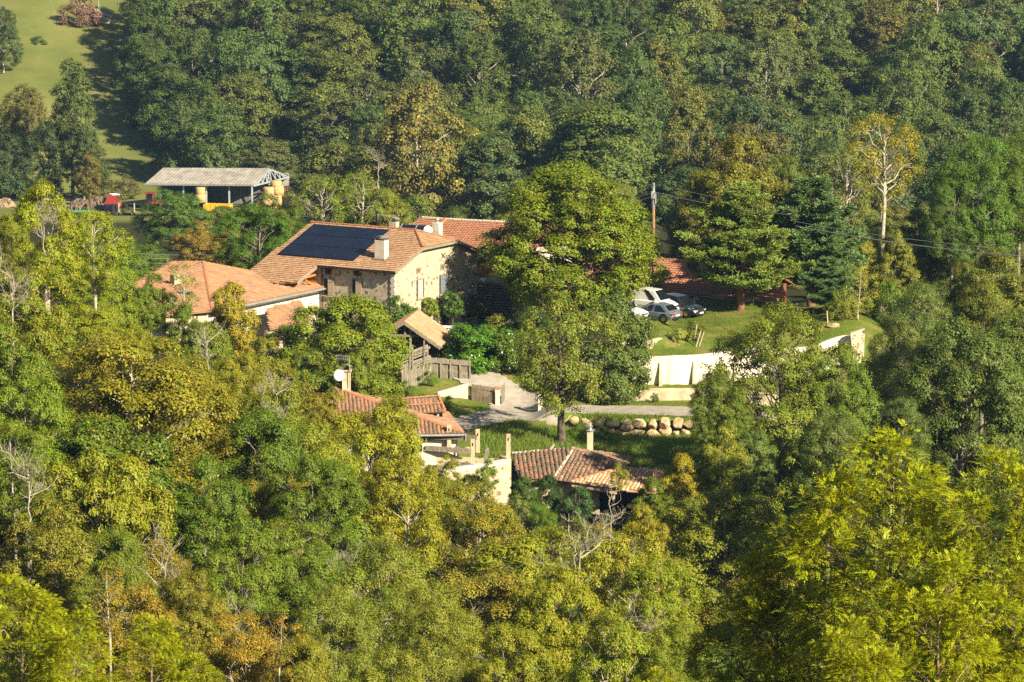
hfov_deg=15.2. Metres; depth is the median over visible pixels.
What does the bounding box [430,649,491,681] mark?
slope tree
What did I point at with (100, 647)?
slope tree
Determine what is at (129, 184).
shrub
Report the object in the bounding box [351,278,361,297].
window
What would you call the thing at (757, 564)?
ash tree
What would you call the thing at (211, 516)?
oak tree
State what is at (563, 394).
walnut tree
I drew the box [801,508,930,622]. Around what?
slope tree
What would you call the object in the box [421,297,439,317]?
climbing vine
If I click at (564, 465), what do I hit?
house
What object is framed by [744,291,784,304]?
picnic table
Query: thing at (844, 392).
ash tree
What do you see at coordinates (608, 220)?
lime tree
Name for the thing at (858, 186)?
ash tree
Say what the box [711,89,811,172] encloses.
woodland tree
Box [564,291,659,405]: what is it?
evergreen tree
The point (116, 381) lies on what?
slope tree
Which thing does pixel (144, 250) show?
tree
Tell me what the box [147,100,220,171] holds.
oak tree
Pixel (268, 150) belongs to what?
woodland tree
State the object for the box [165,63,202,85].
woodland tree
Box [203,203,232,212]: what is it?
farm trailer
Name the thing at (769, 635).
slope tree
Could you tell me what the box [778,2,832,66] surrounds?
woodland tree
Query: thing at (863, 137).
woodland tree
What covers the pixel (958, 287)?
tree
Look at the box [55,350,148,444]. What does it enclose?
slope tree
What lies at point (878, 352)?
tamarisk tree
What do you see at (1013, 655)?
ash tree
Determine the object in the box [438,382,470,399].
garden wall
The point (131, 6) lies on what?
oak tree
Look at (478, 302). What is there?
tree
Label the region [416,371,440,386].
shrub
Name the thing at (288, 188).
hay bale
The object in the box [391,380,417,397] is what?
shrub
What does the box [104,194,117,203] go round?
machine hood
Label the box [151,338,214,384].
slope tree
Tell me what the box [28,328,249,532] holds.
hornbeam tree
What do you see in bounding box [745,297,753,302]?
boulder
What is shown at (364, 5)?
woodland tree
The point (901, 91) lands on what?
woodland tree
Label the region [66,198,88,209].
brush heap
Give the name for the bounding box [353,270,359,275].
window
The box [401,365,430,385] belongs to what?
board screen
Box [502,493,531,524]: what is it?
bush
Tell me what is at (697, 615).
slope tree
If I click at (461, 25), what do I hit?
woodland tree
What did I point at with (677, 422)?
boulder
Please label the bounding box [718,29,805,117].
woodland tree
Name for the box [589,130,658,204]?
woodland tree
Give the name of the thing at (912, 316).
shrub
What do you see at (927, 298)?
tamarisk tree
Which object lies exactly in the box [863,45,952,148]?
woodland tree
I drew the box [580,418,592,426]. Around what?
boulder
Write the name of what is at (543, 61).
woodland tree
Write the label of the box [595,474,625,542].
dead tree
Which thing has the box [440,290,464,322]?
climbing vine
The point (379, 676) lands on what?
tree
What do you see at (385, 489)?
chestnut tree
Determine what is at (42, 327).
chestnut tree
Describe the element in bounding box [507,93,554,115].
woodland tree
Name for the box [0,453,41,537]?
slope tree
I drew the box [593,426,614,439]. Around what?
shrub
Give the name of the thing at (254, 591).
slope tree
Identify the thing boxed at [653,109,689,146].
woodland tree
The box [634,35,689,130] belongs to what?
woodland tree
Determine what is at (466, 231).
tiled house
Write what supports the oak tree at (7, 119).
on the ground at (94, 50)
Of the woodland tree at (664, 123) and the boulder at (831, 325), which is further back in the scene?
the woodland tree at (664, 123)
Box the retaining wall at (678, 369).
[576,335,860,385]
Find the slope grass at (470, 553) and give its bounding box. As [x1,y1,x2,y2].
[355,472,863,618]
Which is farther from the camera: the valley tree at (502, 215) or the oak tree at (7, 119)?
the oak tree at (7, 119)
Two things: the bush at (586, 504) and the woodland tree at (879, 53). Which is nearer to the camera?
the bush at (586, 504)
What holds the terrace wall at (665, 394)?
on the ground at (94, 50)
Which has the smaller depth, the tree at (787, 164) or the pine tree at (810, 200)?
the pine tree at (810, 200)
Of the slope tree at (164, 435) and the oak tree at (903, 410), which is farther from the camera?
the oak tree at (903, 410)
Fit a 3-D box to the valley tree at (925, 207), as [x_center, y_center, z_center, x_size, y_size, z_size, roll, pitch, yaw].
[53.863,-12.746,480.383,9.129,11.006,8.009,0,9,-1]
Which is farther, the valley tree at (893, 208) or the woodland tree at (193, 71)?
the woodland tree at (193, 71)
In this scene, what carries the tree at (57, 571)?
on the ground at (94, 50)
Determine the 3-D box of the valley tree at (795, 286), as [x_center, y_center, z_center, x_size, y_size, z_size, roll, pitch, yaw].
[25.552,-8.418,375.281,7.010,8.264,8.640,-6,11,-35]
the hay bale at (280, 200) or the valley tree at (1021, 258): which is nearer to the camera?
the valley tree at (1021, 258)
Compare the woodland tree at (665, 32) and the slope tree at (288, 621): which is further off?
the woodland tree at (665, 32)
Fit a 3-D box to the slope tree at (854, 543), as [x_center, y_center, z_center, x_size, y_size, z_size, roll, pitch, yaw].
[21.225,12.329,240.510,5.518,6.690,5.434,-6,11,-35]
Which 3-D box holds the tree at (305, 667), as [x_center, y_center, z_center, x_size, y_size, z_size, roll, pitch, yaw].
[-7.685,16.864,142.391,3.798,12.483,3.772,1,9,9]
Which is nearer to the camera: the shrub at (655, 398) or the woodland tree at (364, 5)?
the shrub at (655, 398)
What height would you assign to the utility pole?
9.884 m
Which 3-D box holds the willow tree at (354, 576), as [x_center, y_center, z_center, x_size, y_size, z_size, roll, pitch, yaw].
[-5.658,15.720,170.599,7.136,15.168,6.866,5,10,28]
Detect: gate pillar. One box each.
[494,386,500,404]
[537,391,542,410]
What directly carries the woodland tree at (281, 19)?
on the ground at (94, 50)
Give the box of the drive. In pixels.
[391,350,537,412]
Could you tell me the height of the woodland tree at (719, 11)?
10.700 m
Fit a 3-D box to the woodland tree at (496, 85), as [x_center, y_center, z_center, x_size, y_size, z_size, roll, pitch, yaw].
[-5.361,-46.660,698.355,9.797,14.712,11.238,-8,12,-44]
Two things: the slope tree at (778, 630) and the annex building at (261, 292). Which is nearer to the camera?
the slope tree at (778, 630)
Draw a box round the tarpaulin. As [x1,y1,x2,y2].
[70,210,93,213]
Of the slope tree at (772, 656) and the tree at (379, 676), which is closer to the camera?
the tree at (379, 676)
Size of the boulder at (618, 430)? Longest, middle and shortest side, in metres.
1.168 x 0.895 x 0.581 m
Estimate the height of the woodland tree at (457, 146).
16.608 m
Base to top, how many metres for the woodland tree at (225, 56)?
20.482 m
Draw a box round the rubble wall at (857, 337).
[850,328,864,360]
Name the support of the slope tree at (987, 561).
on the ground at (94, 50)
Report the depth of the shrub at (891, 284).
308.02 m
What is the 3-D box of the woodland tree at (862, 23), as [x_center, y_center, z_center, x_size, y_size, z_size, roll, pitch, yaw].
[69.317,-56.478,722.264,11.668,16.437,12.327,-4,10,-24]
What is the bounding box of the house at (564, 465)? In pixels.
[511,423,632,514]
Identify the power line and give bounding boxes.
[654,183,799,211]
[655,192,799,215]
[796,221,1016,249]
[797,226,1023,256]
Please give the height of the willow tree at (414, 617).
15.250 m
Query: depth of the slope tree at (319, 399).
258.59 m
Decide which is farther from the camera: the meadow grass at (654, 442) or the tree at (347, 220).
the tree at (347, 220)
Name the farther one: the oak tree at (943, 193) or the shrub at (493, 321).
the oak tree at (943, 193)
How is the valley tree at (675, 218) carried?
on the ground at (94, 50)
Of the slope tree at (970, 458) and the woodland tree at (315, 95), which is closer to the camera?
the slope tree at (970, 458)
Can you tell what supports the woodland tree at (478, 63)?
on the ground at (94, 50)
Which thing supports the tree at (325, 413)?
on the ground at (94, 50)
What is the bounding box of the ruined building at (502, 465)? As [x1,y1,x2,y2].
[425,424,510,507]
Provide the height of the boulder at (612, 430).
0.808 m
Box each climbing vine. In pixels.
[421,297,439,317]
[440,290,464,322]
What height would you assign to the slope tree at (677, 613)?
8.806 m
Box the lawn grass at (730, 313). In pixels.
[393,298,898,423]
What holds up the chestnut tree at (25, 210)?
on the ground at (94, 50)
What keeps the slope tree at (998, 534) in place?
on the ground at (94, 50)
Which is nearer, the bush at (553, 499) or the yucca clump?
the bush at (553, 499)
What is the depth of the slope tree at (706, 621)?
207.54 m
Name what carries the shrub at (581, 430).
on the ground at (94, 50)
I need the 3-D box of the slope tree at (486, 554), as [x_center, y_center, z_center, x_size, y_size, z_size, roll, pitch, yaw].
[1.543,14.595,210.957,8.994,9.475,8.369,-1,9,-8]
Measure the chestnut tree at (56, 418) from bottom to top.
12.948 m
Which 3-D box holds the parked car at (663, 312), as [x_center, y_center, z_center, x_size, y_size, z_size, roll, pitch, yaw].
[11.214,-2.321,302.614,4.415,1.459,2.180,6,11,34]
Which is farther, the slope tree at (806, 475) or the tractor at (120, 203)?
the tractor at (120, 203)
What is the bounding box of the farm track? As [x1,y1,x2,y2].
[14,191,142,204]
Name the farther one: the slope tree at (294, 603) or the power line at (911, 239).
the power line at (911, 239)
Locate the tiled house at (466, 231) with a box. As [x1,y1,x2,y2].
[387,216,570,322]
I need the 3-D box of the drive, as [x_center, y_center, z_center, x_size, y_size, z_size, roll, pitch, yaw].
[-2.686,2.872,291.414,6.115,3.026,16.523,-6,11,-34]
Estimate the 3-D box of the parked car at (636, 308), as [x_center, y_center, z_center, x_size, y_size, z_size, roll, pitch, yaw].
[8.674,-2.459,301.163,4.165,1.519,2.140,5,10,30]
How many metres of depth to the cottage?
316.89 m
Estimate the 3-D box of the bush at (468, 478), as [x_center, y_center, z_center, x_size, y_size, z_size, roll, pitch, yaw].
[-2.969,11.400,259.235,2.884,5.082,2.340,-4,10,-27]
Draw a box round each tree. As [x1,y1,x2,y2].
[0,5,24,72]
[0,83,49,161]
[0,100,30,178]
[0,132,37,200]
[0,210,43,344]
[0,243,38,384]
[0,248,79,374]
[0,320,58,433]
[0,372,75,579]
[0,392,34,430]
[0,418,57,559]
[0,441,58,582]
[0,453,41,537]
[0,487,96,660]
[0,569,87,681]
[0,602,108,681]
[4,176,87,310]
[16,410,198,563]
[21,118,75,196]
[21,602,124,681]
[23,447,180,607]
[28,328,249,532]
[31,370,68,425]
[34,201,60,369]
[37,354,128,494]
[47,57,98,197]
[53,302,144,366]
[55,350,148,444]
[56,0,111,27]
[56,122,112,199]
[59,220,139,326]
[61,258,144,344]
[65,369,141,427]
[66,206,133,340]
[68,521,161,649]
[75,151,102,200]
[86,561,132,679]
[86,589,168,681]
[90,579,179,681]
[92,395,182,519]
[107,610,195,681]
[110,12,178,95]
[112,329,174,385]
[114,37,193,126]
[114,235,151,296]
[117,0,177,61]
[119,535,201,627]
[125,0,203,74]
[125,512,197,605]
[126,582,186,661]
[129,243,169,273]
[129,273,178,359]
[130,188,218,250]
[132,62,202,151]
[133,652,228,681]
[141,358,202,449]
[145,566,239,681]
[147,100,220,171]
[147,352,243,479]
[149,0,243,92]
[150,451,265,634]
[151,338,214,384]
[154,26,219,103]
[158,303,210,359]
[162,651,224,681]
[163,263,200,328]
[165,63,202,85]
[167,74,230,151]
[167,219,225,261]
[176,319,237,398]
[178,460,234,556]
[180,101,258,167]
[189,318,226,372]
[191,0,238,34]
[193,97,231,165]
[193,581,262,681]
[193,609,293,681]
[194,524,290,671]
[197,31,256,127]
[202,228,251,266]
[202,348,276,447]
[205,205,246,240]
[206,280,261,370]
[208,203,293,269]
[210,70,286,157]
[212,0,299,102]
[213,379,331,525]
[213,403,326,533]
[216,42,289,138]
[221,473,327,544]
[221,665,306,681]
[222,571,269,611]
[223,610,330,681]
[226,0,287,61]
[230,134,312,188]
[235,334,300,395]
[235,387,309,466]
[253,0,308,42]
[253,379,270,446]
[255,323,311,380]
[257,512,343,594]
[259,369,292,443]
[260,611,306,681]
[261,205,307,257]
[261,452,369,567]
[262,518,342,674]
[266,48,328,111]
[270,630,334,681]
[273,347,352,407]
[274,577,348,681]
[275,290,413,398]
[275,455,377,580]
[275,579,380,681]
[279,0,337,38]
[279,80,372,159]
[279,171,356,224]
[285,381,331,450]
[288,10,349,73]
[292,90,373,171]
[293,52,366,141]
[295,140,383,218]
[304,10,380,86]
[304,137,359,209]
[304,389,350,454]
[306,404,446,549]
[311,0,374,43]
[311,428,369,545]
[316,192,361,225]
[316,528,445,677]
[326,143,398,222]
[326,541,360,667]
[335,168,396,224]
[336,0,401,67]
[338,346,389,398]
[342,623,399,679]
[343,69,400,137]
[345,92,392,147]
[351,80,475,220]
[351,558,432,645]
[352,122,383,150]
[353,641,425,681]
[356,186,412,225]
[357,655,401,681]
[358,455,447,572]
[365,143,389,187]
[366,394,422,477]
[370,574,485,681]
[372,0,451,79]
[376,41,466,106]
[377,75,462,137]
[381,0,440,55]
[381,135,448,219]
[390,76,453,115]
[391,118,448,210]
[398,194,436,223]
[419,5,491,104]
[423,132,501,218]
[424,0,508,57]
[425,476,466,549]
[427,475,466,551]
[428,119,450,142]
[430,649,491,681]
[432,562,528,660]
[433,479,526,582]
[438,110,496,154]
[441,205,470,218]
[442,141,518,213]
[445,29,513,113]
[445,130,527,220]
[445,576,502,614]
[445,604,506,656]
[447,124,509,194]
[454,523,606,618]
[455,622,557,681]
[456,95,502,130]
[459,103,505,145]
[460,48,507,107]
[465,294,486,327]
[469,542,538,603]
[471,92,517,130]
[471,159,678,324]
[477,623,565,681]
[483,0,538,27]
[483,146,544,220]
[486,0,559,55]
[491,2,541,101]
[491,660,568,681]
[493,212,511,220]
[494,121,553,147]
[496,0,574,103]
[500,87,550,151]
[503,163,583,217]
[505,102,561,156]
[506,565,592,666]
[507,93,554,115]
[509,563,603,681]
[509,599,603,675]
[511,291,626,443]
[514,525,574,593]
[532,508,625,638]
[533,31,572,92]
[533,102,641,185]
[536,26,621,123]
[537,84,586,139]
[552,102,667,211]
[553,97,615,135]
[558,0,625,57]
[559,0,626,46]
[560,599,653,681]
[561,46,618,104]
[563,521,671,678]
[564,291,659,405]
[568,177,642,241]
[571,121,649,171]
[573,21,637,95]
[574,579,639,625]
[579,522,624,582]
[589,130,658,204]
[589,629,694,681]
[590,598,720,679]
[591,541,718,645]
[594,0,659,56]
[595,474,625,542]
[598,0,664,53]
[600,583,669,680]
[604,45,668,115]
[604,81,673,209]
[613,552,707,680]
[624,619,716,681]
[630,664,679,681]
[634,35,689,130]
[635,12,710,106]
[639,131,662,153]
[641,152,664,217]
[647,166,719,226]
[652,122,717,219]
[653,0,706,54]
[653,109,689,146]
[653,117,725,206]
[653,452,707,524]
[657,88,730,131]
[659,79,716,185]
[659,485,792,619]
[661,182,717,257]
[663,0,730,82]
[669,170,713,243]
[673,179,817,310]
[674,514,880,681]
[679,132,789,248]
[680,0,722,34]
[681,82,742,125]
[685,370,755,480]
[688,643,760,681]
[689,424,748,499]
[691,294,872,505]
[692,29,757,103]
[694,119,799,187]
[694,571,805,668]
[701,129,774,179]
[701,466,789,573]
[703,94,746,128]
[706,642,758,675]
[710,14,773,67]
[711,4,794,100]
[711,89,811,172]
[712,604,748,633]
[714,418,1021,681]
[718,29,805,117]
[718,107,772,136]
[721,0,784,33]
[725,596,842,668]
[735,428,778,494]
[747,628,786,665]
[752,27,805,108]
[752,653,822,681]
[754,643,804,672]
[761,103,816,158]
[763,152,808,205]
[764,96,813,139]
[765,0,838,29]
[765,174,870,306]
[766,0,832,83]
[773,112,822,138]
[773,510,832,588]
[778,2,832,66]
[782,468,838,546]
[784,64,844,128]
[786,261,803,288]
[787,149,856,198]
[787,405,872,605]
[787,458,826,520]
[790,112,851,153]
[791,607,909,681]
[793,0,855,64]
[795,138,857,190]
[798,255,857,312]
[798,350,886,481]
[800,140,890,286]
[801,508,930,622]
[804,38,877,108]
[810,0,884,41]
[812,96,886,150]
[821,494,884,581]
[825,190,878,210]
[833,146,878,190]
[834,131,912,208]
[839,108,933,312]
[842,227,875,295]
[844,261,881,318]
[844,596,899,650]
[848,0,914,43]
[848,0,915,75]
[848,204,898,308]
[850,94,888,119]
[850,112,900,149]
[854,43,895,91]
[854,186,916,221]
[855,92,893,115]
[855,212,894,231]
[855,317,925,420]
[855,547,1023,681]
[856,132,928,207]
[858,160,928,206]
[858,397,939,563]
[859,584,900,639]
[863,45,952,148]
[863,483,895,556]
[864,46,935,96]
[866,192,907,224]
[866,229,920,303]
[871,64,942,148]
[871,315,1023,533]
[874,277,955,400]
[876,0,945,48]
[881,561,985,681]
[884,13,968,118]
[886,208,912,224]
[889,449,1004,567]
[890,210,931,252]
[890,324,973,452]
[891,206,949,311]
[892,502,1004,586]
[893,55,944,147]
[894,107,979,206]
[894,134,938,163]
[904,138,992,217]
[909,0,968,16]
[913,200,940,213]
[920,176,989,302]
[924,10,1003,91]
[926,133,1023,280]
[928,233,1014,307]
[929,283,1022,434]
[929,436,1023,681]
[930,612,1009,681]
[931,135,965,152]
[934,261,985,320]
[937,40,1006,101]
[942,82,1020,140]
[943,81,994,143]
[944,235,1005,298]
[947,0,1023,83]
[949,142,991,206]
[951,57,1013,106]
[956,433,1003,506]
[960,539,1023,644]
[965,245,1023,337]
[966,0,1023,36]
[969,141,1023,207]
[969,635,1023,676]
[979,131,1023,287]
[981,307,1023,535]
[981,479,1023,533]
[981,587,1023,642]
[983,76,1023,141]
[984,226,1023,298]
[987,515,1023,623]
[989,120,1023,145]
[990,501,1019,551]
[993,13,1023,73]
[1016,44,1023,87]
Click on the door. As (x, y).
(444, 320)
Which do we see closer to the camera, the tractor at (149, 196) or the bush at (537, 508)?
the bush at (537, 508)
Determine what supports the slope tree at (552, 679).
on the ground at (94, 50)
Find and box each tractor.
[110,193,122,209]
[142,192,166,208]
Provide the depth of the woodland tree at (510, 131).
626.42 m
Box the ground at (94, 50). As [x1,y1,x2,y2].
[0,0,1023,679]
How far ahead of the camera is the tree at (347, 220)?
357.48 m
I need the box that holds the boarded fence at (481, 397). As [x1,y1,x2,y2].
[472,384,494,403]
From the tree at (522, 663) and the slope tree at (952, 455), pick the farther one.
the slope tree at (952, 455)
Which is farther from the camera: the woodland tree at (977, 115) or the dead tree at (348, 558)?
the woodland tree at (977, 115)
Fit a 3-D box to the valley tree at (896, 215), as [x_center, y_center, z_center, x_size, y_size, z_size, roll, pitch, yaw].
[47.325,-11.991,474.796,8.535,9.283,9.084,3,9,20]
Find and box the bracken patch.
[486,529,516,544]
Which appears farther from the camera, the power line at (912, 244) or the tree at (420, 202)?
the tree at (420, 202)
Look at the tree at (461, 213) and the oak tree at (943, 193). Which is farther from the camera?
the tree at (461, 213)
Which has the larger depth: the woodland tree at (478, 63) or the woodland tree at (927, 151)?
the woodland tree at (478, 63)
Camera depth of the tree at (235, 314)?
277.90 m
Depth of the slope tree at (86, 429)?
196.43 m
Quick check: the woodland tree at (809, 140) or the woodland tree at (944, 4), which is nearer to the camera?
the woodland tree at (809, 140)
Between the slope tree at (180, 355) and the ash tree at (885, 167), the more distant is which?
the ash tree at (885, 167)
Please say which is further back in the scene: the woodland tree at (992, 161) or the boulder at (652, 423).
the woodland tree at (992, 161)
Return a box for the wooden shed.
[364,309,448,369]
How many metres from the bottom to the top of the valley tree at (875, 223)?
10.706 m
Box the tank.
[104,204,117,213]
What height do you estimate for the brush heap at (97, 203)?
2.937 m
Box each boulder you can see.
[569,416,579,423]
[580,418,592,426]
[593,418,604,426]
[603,427,614,435]
[606,420,618,427]
[615,428,627,434]
[621,419,633,430]
[629,429,644,435]
[632,418,645,427]
[646,429,660,435]
[648,419,656,429]
[659,417,670,429]
[659,427,671,434]
[672,430,680,434]
[673,417,682,428]
[681,428,690,434]
[683,420,694,427]
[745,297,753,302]
[826,323,838,327]
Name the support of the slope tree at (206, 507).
on the ground at (94, 50)
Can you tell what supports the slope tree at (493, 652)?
on the ground at (94, 50)
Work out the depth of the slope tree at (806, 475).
253.10 m
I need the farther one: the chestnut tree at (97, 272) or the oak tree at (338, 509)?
the chestnut tree at (97, 272)
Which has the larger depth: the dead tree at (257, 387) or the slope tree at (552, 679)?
the dead tree at (257, 387)
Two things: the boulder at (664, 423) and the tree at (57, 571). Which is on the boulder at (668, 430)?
the boulder at (664, 423)
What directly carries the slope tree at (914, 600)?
on the ground at (94, 50)
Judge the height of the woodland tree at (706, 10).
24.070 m
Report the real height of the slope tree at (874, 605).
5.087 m
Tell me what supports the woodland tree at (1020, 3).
on the ground at (94, 50)
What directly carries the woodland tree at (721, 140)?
on the ground at (94, 50)
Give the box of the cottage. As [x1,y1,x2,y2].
[564,257,794,308]
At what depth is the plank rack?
289.83 m
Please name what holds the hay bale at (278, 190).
on the hay bale at (280, 200)
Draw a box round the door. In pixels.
[441,306,448,325]
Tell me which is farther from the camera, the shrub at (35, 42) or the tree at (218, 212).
the shrub at (35, 42)
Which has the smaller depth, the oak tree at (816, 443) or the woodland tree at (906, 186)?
the oak tree at (816, 443)
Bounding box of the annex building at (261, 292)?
[134,260,326,355]
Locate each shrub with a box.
[31,36,47,44]
[95,178,125,200]
[106,174,143,199]
[120,204,133,215]
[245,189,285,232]
[379,294,419,324]
[390,301,420,322]
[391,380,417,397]
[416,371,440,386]
[443,394,458,417]
[484,313,507,335]
[568,422,593,439]
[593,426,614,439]
[623,376,638,389]
[650,392,658,402]
[822,288,860,320]
[848,290,878,319]
[849,348,895,405]
[867,279,904,322]
[905,304,924,338]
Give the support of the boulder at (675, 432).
on the ground at (94, 50)
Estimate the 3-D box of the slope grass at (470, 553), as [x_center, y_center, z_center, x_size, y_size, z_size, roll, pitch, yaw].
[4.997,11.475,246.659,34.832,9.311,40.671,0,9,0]
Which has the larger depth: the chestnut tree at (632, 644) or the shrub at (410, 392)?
the shrub at (410, 392)
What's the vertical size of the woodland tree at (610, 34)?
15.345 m
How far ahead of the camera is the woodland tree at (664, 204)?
544.23 m
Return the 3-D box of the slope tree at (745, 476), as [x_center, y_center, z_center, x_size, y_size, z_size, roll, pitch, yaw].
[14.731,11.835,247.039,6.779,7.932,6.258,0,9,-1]
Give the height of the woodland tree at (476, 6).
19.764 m
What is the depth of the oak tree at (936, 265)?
341.77 m
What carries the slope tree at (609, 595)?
on the ground at (94, 50)
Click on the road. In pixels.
(472, 420)
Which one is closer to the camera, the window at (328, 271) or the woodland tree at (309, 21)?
the window at (328, 271)
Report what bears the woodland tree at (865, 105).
on the ground at (94, 50)
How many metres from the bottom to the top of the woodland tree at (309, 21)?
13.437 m
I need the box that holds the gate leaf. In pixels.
[501,382,504,403]
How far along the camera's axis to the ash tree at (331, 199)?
351.75 m
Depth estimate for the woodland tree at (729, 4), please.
740.27 m
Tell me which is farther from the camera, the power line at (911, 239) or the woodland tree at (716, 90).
the woodland tree at (716, 90)
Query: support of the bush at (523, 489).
on the ground at (94, 50)
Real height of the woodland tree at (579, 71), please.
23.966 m
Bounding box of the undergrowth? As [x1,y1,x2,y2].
[0,364,986,674]
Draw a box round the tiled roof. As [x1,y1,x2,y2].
[477,281,517,314]
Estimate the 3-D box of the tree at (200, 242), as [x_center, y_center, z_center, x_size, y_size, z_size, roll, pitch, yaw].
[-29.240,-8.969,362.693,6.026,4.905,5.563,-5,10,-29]
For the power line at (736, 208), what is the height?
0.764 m
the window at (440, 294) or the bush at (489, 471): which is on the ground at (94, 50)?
the bush at (489, 471)
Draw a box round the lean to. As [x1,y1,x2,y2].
[264,300,311,354]
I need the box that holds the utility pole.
[651,183,655,272]
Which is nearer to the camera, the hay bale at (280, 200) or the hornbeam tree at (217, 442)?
the hornbeam tree at (217, 442)
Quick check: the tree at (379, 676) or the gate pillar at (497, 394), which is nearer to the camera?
the tree at (379, 676)
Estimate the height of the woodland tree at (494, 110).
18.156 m
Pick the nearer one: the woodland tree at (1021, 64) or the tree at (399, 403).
the tree at (399, 403)
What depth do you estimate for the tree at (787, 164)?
353.05 m
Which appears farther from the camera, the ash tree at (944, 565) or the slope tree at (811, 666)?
the slope tree at (811, 666)
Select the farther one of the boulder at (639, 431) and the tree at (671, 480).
the boulder at (639, 431)
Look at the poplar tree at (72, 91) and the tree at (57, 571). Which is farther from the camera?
the poplar tree at (72, 91)
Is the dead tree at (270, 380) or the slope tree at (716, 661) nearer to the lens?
the slope tree at (716, 661)
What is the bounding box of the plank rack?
[399,341,431,372]
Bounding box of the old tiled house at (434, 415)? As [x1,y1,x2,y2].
[329,355,476,475]
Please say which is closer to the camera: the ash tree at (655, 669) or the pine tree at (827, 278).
the ash tree at (655, 669)
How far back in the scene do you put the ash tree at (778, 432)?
264.12 m
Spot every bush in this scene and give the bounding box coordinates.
[418,458,430,476]
[425,464,443,477]
[431,454,464,485]
[456,473,485,531]
[474,458,498,490]
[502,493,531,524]
[503,305,558,357]
[506,476,536,529]
[527,502,552,528]
[532,473,563,523]
[536,511,558,561]
[557,516,600,566]
[560,484,594,532]
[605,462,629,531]
[618,503,671,557]
[626,475,674,544]
[666,496,721,567]
[681,319,707,341]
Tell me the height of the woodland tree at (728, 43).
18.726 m
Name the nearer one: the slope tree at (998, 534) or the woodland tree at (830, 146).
the slope tree at (998, 534)
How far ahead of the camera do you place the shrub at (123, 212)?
610.82 m
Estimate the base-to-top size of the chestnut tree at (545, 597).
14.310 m
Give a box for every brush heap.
[0,197,16,207]
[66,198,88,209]
[84,196,106,212]
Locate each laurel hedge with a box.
[437,320,516,374]
[482,329,537,374]
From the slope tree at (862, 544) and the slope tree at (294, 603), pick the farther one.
the slope tree at (862, 544)
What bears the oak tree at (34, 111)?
on the ground at (94, 50)
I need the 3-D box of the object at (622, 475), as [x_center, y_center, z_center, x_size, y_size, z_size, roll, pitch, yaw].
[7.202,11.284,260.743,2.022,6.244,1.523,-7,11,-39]
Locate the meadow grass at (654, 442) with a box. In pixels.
[451,409,811,500]
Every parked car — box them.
[616,301,648,318]
[628,287,678,308]
[635,302,682,322]
[666,293,705,317]
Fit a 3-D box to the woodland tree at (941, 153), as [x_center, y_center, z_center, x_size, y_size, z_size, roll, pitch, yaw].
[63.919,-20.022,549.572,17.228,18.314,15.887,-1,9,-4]
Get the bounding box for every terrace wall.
[584,386,800,409]
[608,337,662,348]
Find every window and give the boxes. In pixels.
[322,277,332,296]
[325,268,331,274]
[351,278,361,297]
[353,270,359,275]
[416,267,420,273]
[416,278,424,299]
[439,274,445,295]
[440,263,444,269]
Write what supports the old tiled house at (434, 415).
on the ground at (94, 50)
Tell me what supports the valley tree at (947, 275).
on the ground at (94, 50)
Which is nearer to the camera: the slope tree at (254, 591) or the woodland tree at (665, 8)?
the slope tree at (254, 591)
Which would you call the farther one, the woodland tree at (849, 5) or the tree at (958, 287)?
the woodland tree at (849, 5)
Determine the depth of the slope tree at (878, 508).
250.12 m
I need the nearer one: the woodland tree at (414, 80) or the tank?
the tank
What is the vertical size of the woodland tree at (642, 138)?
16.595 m
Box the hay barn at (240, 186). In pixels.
[144,168,289,209]
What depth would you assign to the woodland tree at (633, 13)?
707.54 m
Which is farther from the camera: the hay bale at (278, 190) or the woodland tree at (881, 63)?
the woodland tree at (881, 63)
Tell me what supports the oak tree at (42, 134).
on the ground at (94, 50)
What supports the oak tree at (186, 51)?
on the ground at (94, 50)
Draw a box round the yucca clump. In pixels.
[665,327,691,343]
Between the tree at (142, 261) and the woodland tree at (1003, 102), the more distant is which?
the woodland tree at (1003, 102)
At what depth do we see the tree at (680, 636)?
153.08 m
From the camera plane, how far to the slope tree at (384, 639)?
178.61 m
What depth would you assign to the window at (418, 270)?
305.70 m
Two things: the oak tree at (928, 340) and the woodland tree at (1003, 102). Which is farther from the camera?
the woodland tree at (1003, 102)
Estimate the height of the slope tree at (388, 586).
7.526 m
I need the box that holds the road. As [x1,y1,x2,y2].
[455,405,870,433]
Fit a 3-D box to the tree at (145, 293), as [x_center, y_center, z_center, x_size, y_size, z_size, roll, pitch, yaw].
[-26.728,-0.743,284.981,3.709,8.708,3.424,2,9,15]
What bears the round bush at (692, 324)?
on the ground at (94, 50)
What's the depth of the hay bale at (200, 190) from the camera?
638.25 m
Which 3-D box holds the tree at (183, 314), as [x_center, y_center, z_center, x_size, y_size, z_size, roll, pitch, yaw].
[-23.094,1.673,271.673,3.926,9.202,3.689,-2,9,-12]
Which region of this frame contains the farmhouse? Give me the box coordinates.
[250,211,481,331]
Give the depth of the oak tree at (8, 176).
651.05 m
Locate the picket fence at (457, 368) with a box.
[430,357,470,378]
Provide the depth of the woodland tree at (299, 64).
708.00 m
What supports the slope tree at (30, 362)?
on the ground at (94, 50)
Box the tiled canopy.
[569,466,664,525]
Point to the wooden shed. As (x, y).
(418, 327)
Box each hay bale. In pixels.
[195,194,205,202]
[196,187,204,194]
[262,196,272,204]
[263,187,274,195]
[270,180,281,186]
[273,195,281,205]
[274,185,283,196]
[282,195,291,204]
[283,186,292,194]

